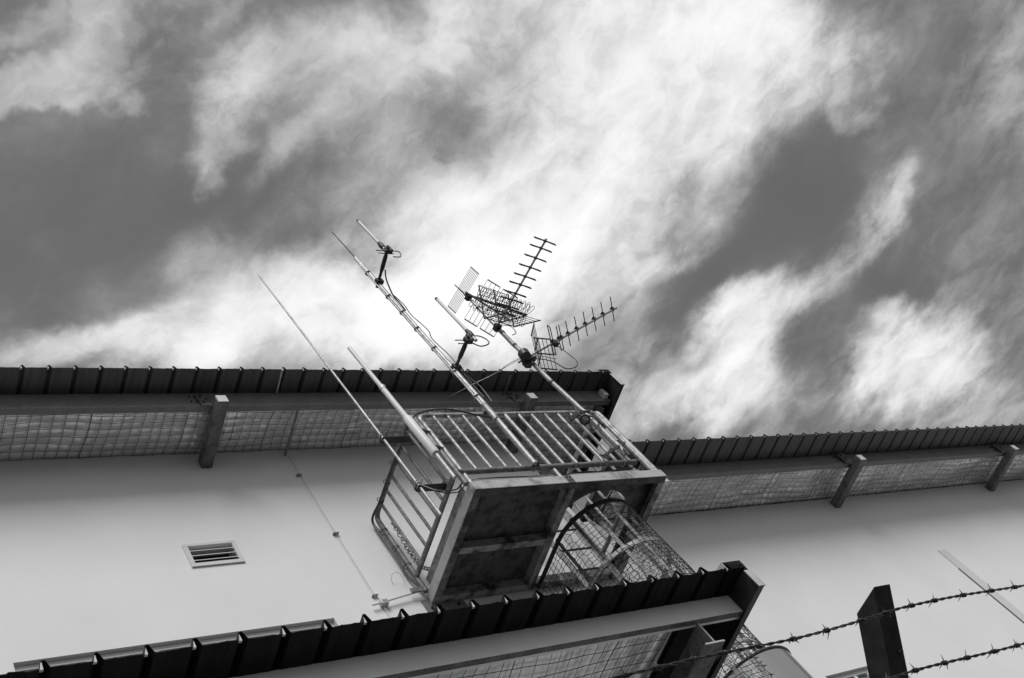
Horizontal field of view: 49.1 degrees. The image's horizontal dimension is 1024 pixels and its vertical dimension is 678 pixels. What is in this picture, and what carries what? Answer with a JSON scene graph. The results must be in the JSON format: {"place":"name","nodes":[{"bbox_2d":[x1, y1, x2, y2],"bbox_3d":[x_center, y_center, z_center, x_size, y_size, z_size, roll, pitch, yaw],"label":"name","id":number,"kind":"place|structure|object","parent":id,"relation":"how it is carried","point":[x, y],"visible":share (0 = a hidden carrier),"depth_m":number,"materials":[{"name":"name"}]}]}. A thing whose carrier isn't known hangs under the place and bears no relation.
{"place":"outdoors","nodes":[
{"label":"outdoors","id":0,"kind":"place"},
{"bbox_2d":[0,0,1023,513],"label":"sky","id":1,"kind":"structure","parent":0,"point":[795,217],"materials":[{"name":"grey"}]},
{"label":"ground","id":2,"kind":"structure","parent":0,"visible":0},
{"bbox_2d":[0,365,1023,677],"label":"building","id":3,"kind":"structure","parent":2,"relation":"on","point":[164,523],"depth_m":10.46,"materials":[{"name":"paint"}]},
{"bbox_2d":[14,622,333,671],"bbox_3d":[-2.214,2.663,8.238,2.511,1.196,0.045,2,-60,-37],"label":"roof edge","id":4,"kind":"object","parent":3,"relation":"in","point":[26,668],"depth_m":8.51,"materials":[{"name":"grey metal"}]},
{"bbox_2d":[287,454,390,616],"bbox_3d":[-1.214,2.212,9.827,0.078,4.260,0.034,2,-60,-37],"label":"conductor wire","id":5,"kind":"object","parent":3,"relation":"attached to","point":[337,533],"visible":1,"depth_m":10.37,"materials":[{"name":"white metal"}]},
{"bbox_2d":[372,586,427,607],"bbox_3d":[-0.984,2.268,9.845,0.602,0.125,0.058,-1,-59,-35],"label":"tie rod","id":6,"kind":"object","parent":3,"relation":"attached to","point":[381,603],"visible":1,"depth_m":9.79,"materials":[{"name":"grey metal"}]},
{"bbox_2d":[375,410,669,611],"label":"balcony platform","id":7,"kind":"structure","parent":3,"relation":"attached to","point":[498,536],"depth_m":10.22,"materials":[{"name":"metal"}]},
{"bbox_2d":[258,274,463,515],"bbox_3d":[-1.538,0.334,10.905,0.395,4.280,0.206,2,-60,-37],"label":"whip antenna","id":8,"kind":"object","parent":7,"relation":"attached to","point":[421,487],"visible":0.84,"depth_m":10.13,"materials":[{"name":"metal"}]},
{"bbox_2d":[371,446,419,586],"bbox_3d":[-0.941,1.605,10.222,0.097,1.057,0.901,2,-60,-37],"label":"cable","id":9,"kind":"object","parent":7,"relation":"attached to","point":[380,534],"visible":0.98,"depth_m":10.46,"materials":[{"name":"black plastic"}]},
{"bbox_2d":[347,346,456,479],"bbox_3d":[-0.972,0.642,10.195,0.236,2.125,0.083,22,-73,-43],"label":"stick antenna","id":10,"kind":"object","parent":7,"relation":"attached to","point":[428,444],"visible":1,"depth_m":9.93,"materials":[{"name":"white metal"}]},
{"bbox_2d":[391,522,429,570],"bbox_3d":[-0.834,1.925,10.502,0.398,0.711,0.090,2,-60,-37],"label":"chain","id":11,"kind":"object","parent":7,"relation":"hanging from","point":[425,568],"visible":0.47,"depth_m":10.34,"materials":[{"name":"grey metal"}]},
{"bbox_2d":[332,232,539,466],"bbox_3d":[-0.945,-0.078,11.745,0.148,4.711,0.114,-32,-46,-13],"label":"antenna mast","id":12,"kind":"object","parent":7,"relation":"attached to","point":[487,409],"visible":1,"depth_m":11.28,"materials":[{"name":"metal"}]},
{"bbox_2d":[356,219,405,310],"bbox_3d":[-1.468,-0.829,12.437,0.248,1.385,0.509,2,-60,-37],"label":"stick antenna","id":13,"kind":"object","parent":12,"relation":"attached to","point":[387,249],"visible":1,"depth_m":12.36,"materials":[{"name":"metal"}]},
{"bbox_2d":[412,408,500,418],"bbox_3d":[-0.523,0.723,10.380,1.119,0.233,0.070,4,-62,-38],"label":"cable","id":14,"kind":"object","parent":12,"relation":"attached to","point":[418,413],"visible":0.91,"depth_m":10.43,"materials":[{"name":"black plastic"}]},
{"bbox_2d":[435,297,492,401],"bbox_3d":[-0.562,0.065,11.236,0.310,1.472,0.489,30,-79,-45],"label":"stick antenna","id":15,"kind":"object","parent":12,"relation":"attached to","point":[469,337],"visible":1,"depth_m":11.16,"materials":[{"name":"metal"}]},
{"bbox_2d":[454,284,629,458],"bbox_3d":[0.191,0.247,11.930,0.438,3.516,0.092,-5,-57,-34],"label":"antenna mast","id":16,"kind":"object","parent":7,"relation":"attached to","point":[601,429],"visible":0.96,"depth_m":11.40,"materials":[{"name":"grey metal"}]},
{"bbox_2d":[449,358,519,396],"bbox_3d":[-0.252,0.440,12.076,0.894,0.319,0.184,-45,-44,0],"label":"stay wire","id":17,"kind":"object","parent":16,"relation":"attached to","point":[491,375],"visible":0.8,"depth_m":12.12,"materials":[{"name":"grey metal"}]},
{"bbox_2d":[448,267,534,336],"bbox_3d":[-0.113,-0.344,13.157,1.014,0.606,0.554,18,-71,-43],"label":"antenna","id":18,"kind":"object","parent":16,"relation":"attached to","point":[468,296],"visible":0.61,"depth_m":13.00,"materials":[{"name":"grey metal"}]},
{"bbox_2d":[478,236,555,334],"bbox_3d":[0.082,-0.595,12.313,0.466,0.674,1.189,15,-69,-42],"label":"yagi antenna","id":19,"kind":"object","parent":16,"relation":"attached to","point":[497,326],"visible":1,"depth_m":12.32,"materials":[{"name":"metal"}]},
{"bbox_2d":[518,296,616,369],"bbox_3d":[0.725,0.080,11.887,1.244,0.837,0.641,-18,-50,-25],"label":"yagi antenna","id":20,"kind":"object","parent":16,"relation":"attached to","point":[526,357],"visible":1,"depth_m":11.96,"materials":[{"name":"metal"}]},
{"bbox_2d":[574,406,598,432],"bbox_3d":[0.757,0.778,11.125,0.230,0.446,0.101,2,-60,-37],"label":"cable","id":21,"kind":"object","parent":16,"relation":"attached to","point":[585,420],"visible":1,"depth_m":11.05,"materials":[{"name":"black plastic"}]},
{"bbox_2d":[478,466,634,478],"bbox_3d":[0.448,1.242,10.276,1.841,0.079,0.040,1,-60,-36],"label":"cable","id":22,"kind":"object","parent":7,"relation":"attached to","point":[623,469],"visible":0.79,"depth_m":10.43,"materials":[{"name":"black plastic"}]},
{"bbox_2d":[536,498,771,677],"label":"safety cage","id":23,"kind":"object","parent":7,"relation":"attached to","point":[642,540],"visible":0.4,"depth_m":10.13,"materials":[{"name":"metal"}]},
{"bbox_2d":[723,645,812,677],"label":"ladder guard","id":24,"kind":"object","parent":23,"relation":"attached to","point":[779,661],"visible":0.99,"depth_m":8.98,"materials":[{"name":"grey metal"}]},
{"bbox_2d":[551,512,620,587],"bbox_3d":[1.814,3.401,9.408,0.520,6.600,0.263,2,-60,-37],"label":"ladder","id":25,"kind":"object","parent":3,"relation":"attached to","point":[566,516],"visible":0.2,"depth_m":10.88,"materials":[{"name":"metal"}]},
{"bbox_2d":[831,668,868,677],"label":"window","id":26,"kind":"structure","parent":3,"relation":"in","point":[863,673],"depth_m":11.27,"materials":[{"name":"white"}]},
{"bbox_2d":[857,584,908,677],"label":"fence post","id":27,"kind":"object","parent":2,"relation":"on","point":[883,647],"visible":1,"depth_m":2.69,"materials":[{"name":"metal"}]},
{"bbox_2d":[611,580,1023,677],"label":"barbed wire","id":28,"kind":"object","parent":27,"relation":"attached to","point":[692,659],"visible":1,"depth_m":2.40,"materials":[{"name":"metal"}]},
{"bbox_2d":[884,639,1023,677],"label":"barbed wire","id":29,"kind":"object","parent":27,"relation":"attached to","point":[964,658],"visible":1,"depth_m":2.56,"materials":[{"name":"metal"}]}
]}

